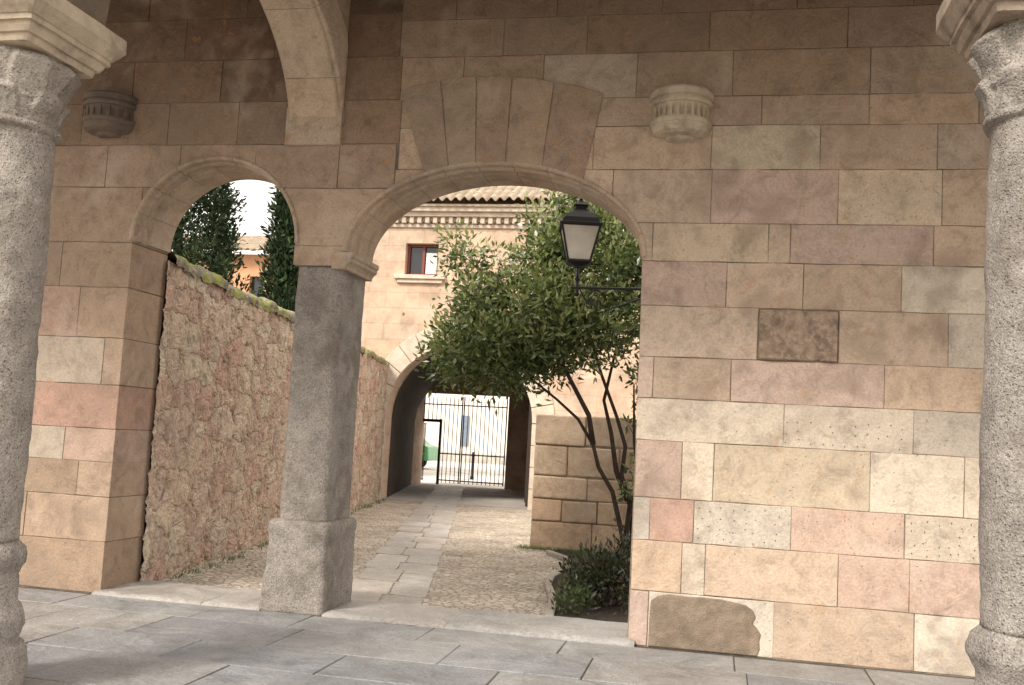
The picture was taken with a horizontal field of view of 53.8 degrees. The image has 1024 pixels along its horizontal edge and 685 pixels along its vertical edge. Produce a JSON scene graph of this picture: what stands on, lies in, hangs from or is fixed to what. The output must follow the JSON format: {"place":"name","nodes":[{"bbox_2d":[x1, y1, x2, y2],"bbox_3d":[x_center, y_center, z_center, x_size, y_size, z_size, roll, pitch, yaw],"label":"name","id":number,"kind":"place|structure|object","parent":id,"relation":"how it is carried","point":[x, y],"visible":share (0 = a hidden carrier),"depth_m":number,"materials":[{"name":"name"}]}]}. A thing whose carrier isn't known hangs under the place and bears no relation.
{"place":"outdoors","nodes":[
{"label":"outdoors","id":0,"kind":"place"},
{"bbox_2d":[172,180,279,254],"label":"sky","id":1,"kind":"structure","parent":0,"point":[257,190],"materials":[{"name":"white"}]},
{"bbox_2d":[183,235,276,294],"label":"orange house","id":2,"kind":"structure","parent":0,"point":[254,242],"depth_m":36.42,"materials":[{"name":"clear paint"}]},
{"bbox_2d":[251,277,262,294],"bbox_3d":[-9.143,-1.906,36.454,0.550,0.900,0.050,2,-5,12],"label":"window","id":3,"kind":"structure","parent":2,"relation":"in","point":[255,284],"depth_m":36.47,"materials":[{"name":"grey glass"}]},
{"bbox_2d":[157,499,562,614],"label":"cobbled lane","id":4,"kind":"structure","parent":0,"point":[483,563],"depth_m":12.58,"materials":[{"name":"beige stone"}]},
{"bbox_2d":[139,250,389,580],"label":"rubble wall","id":5,"kind":"structure","parent":4,"relation":"on","point":[217,457],"depth_m":11.69,"materials":[{"name":"beige stone"}]},
{"bbox_2d":[544,550,570,615],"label":"planter kerb","id":6,"kind":"structure","parent":4,"relation":"on","point":[548,586],"depth_m":10.93,"materials":[{"name":"grey stone"}]},
{"bbox_2d":[530,414,636,552],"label":"block wall","id":7,"kind":"structure","parent":4,"relation":"on","point":[572,506],"depth_m":14.65,"materials":[{"name":"beige stone"}]},
{"bbox_2d":[172,498,615,578],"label":"grass","id":8,"kind":"structure","parent":0,"point":[534,547],"depth_m":13.93,"materials":[{"name":"green plant"}]},
{"bbox_2d":[351,485,464,604],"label":"path","id":9,"kind":"structure","parent":0,"point":[379,575],"depth_m":12.88,"materials":[{"name":"grey stone"}]},
{"bbox_2d":[382,484,527,508],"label":"passage paving","id":10,"kind":"structure","parent":0,"point":[494,497],"depth_m":26.15,"materials":[{"name":"stone"}]},
{"bbox_2d":[421,461,505,488],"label":"road","id":11,"kind":"structure","parent":0,"point":[429,472],"depth_m":39.94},
{"bbox_2d":[422,438,437,465],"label":"parked car","id":12,"kind":"object","parent":11,"relation":"on","point":[431,452],"visible":0.2,"depth_m":43.43,"materials":[{"name":"green paint"}]},
{"bbox_2d":[470,452,473,479],"bbox_3d":[-1.408,4.397,36.030,0.140,0.980,0.140,2,-5,12],"label":"bollard","id":13,"kind":"object","parent":11,"relation":"on","point":[471,476],"visible":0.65,"depth_m":35.98,"materials":[{"name":"black metal"}]},
{"bbox_2d":[18,586,974,684],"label":"pavement","id":14,"kind":"structure","parent":0,"point":[70,638],"depth_m":7.25,"materials":[{"name":"stone"}]},
{"bbox_2d":[0,0,126,684],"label":"stone column","id":15,"kind":"structure","parent":14,"relation":"on","point":[53,53],"depth_m":5.80,"materials":[{"name":"stone"}]},
{"bbox_2d":[67,0,350,145],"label":"portico","id":16,"kind":"structure","parent":15,"relation":"on","point":[311,38],"depth_m":8.91,"materials":[{"name":"stone"}]},
{"bbox_2d":[19,0,989,677],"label":"arcade wall","id":17,"kind":"structure","parent":14,"relation":"on","point":[791,194],"depth_m":8.31,"materials":[{"name":"stone"}]},
{"bbox_2d":[558,198,640,310],"bbox_3d":[1.031,-0.872,9.472,1.432,1.128,0.580,0,-6,30],"label":"wall lantern","id":18,"kind":"object","parent":17,"relation":"attached to","point":[580,226],"depth_m":9.55,"materials":[{"name":"black metal"}]},
{"bbox_2d":[936,0,1023,684],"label":"stone column","id":19,"kind":"structure","parent":14,"relation":"on","point":[985,38],"depth_m":4.67,"materials":[{"name":"grey stone"}]},
{"bbox_2d":[552,549,628,622],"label":"soil","id":20,"kind":"structure","parent":0,"point":[603,613],"depth_m":9.57,"materials":[{"name":"brown soil"}]},
{"bbox_2d":[402,189,641,557],"bbox_3d":[0.853,0.205,12.525,4.465,5.210,2.633,2,-5,12],"label":"tree","id":21,"kind":"object","parent":20,"relation":"on","point":[545,324],"visible":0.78,"depth_m":12.20,"materials":[{"name":"green plant"}]},
{"bbox_2d":[549,576,603,616],"bbox_3d":[0.504,2.389,9.284,0.651,0.498,0.465,6,-6,-25],"label":"shrub","id":22,"kind":"object","parent":20,"relation":"on","point":[576,591],"visible":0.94,"depth_m":9.29,"materials":[{"name":"green plant"}]},
{"bbox_2d":[555,534,630,614],"bbox_3d":[0.926,2.355,9.867,1.166,0.975,1.174,2,-5,12],"label":"shrub","id":23,"kind":"object","parent":20,"relation":"on","point":[605,569],"visible":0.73,"depth_m":9.72,"materials":[{"name":"green plant"}]},
{"bbox_2d":[586,518,631,590],"bbox_3d":[1.469,2.298,11.025,1.369,0.872,1.356,2,-5,12],"label":"shrub","id":24,"kind":"object","parent":20,"relation":"on","point":[626,540],"visible":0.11,"depth_m":10.89,"materials":[{"name":"green plant"}]},
{"label":"ground","id":25,"kind":"structure","parent":0,"visible":0},
{"bbox_2d":[171,182,254,291],"bbox_3d":[-7.397,-1.884,22.511,3.328,10.378,3.342,2,-5,12],"label":"cypress tree","id":26,"kind":"object","parent":25,"relation":"on","point":[218,258],"visible":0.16,"depth_m":22.14,"materials":[{"name":"green plant"}]},
{"bbox_2d":[251,186,298,311],"bbox_3d":[-4.028,-0.397,18.111,1.601,6.983,1.580,2,-5,12],"label":"cypress tree","id":27,"kind":"object","parent":25,"relation":"on","point":[281,280],"visible":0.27,"depth_m":17.99,"materials":[{"name":"green plant"}]},
{"bbox_2d":[424,393,508,464],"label":"cream house","id":28,"kind":"structure","parent":25,"relation":"on","point":[432,433],"depth_m":56.67,"materials":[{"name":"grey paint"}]},
{"bbox_2d":[461,416,469,445],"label":"door","id":29,"kind":"structure","parent":28,"relation":"in","point":[465,435],"depth_m":56.64,"materials":[{"name":"grey paint"}]},
{"bbox_2d":[361,186,638,509],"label":"stone building","id":30,"kind":"structure","parent":25,"relation":"on","point":[405,281],"depth_m":23.66,"materials":[{"name":"stone"}]},
{"bbox_2d":[393,244,445,283],"bbox_3d":[-2.119,-1.855,23.743,1.240,0.950,0.360,2,-5,12],"label":"window","id":31,"kind":"structure","parent":30,"relation":"in","point":[420,269],"depth_m":23.86,"materials":[{"name":"red paint"}]},
{"bbox_2d":[421,396,507,486],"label":"iron gate","id":32,"kind":"structure","parent":30,"relation":"attached to","point":[440,420],"depth_m":30.95,"materials":[{"name":"black metal"}]},
{"bbox_2d":[524,402,532,506],"bbox_3d":[0.579,2.433,24.281,0.140,2.900,1.700,2,-5,12],"label":"door","id":33,"kind":"structure","parent":30,"relation":"in","point":[530,423],"depth_m":23.45,"materials":[{"name":"brown wood"}]}
]}

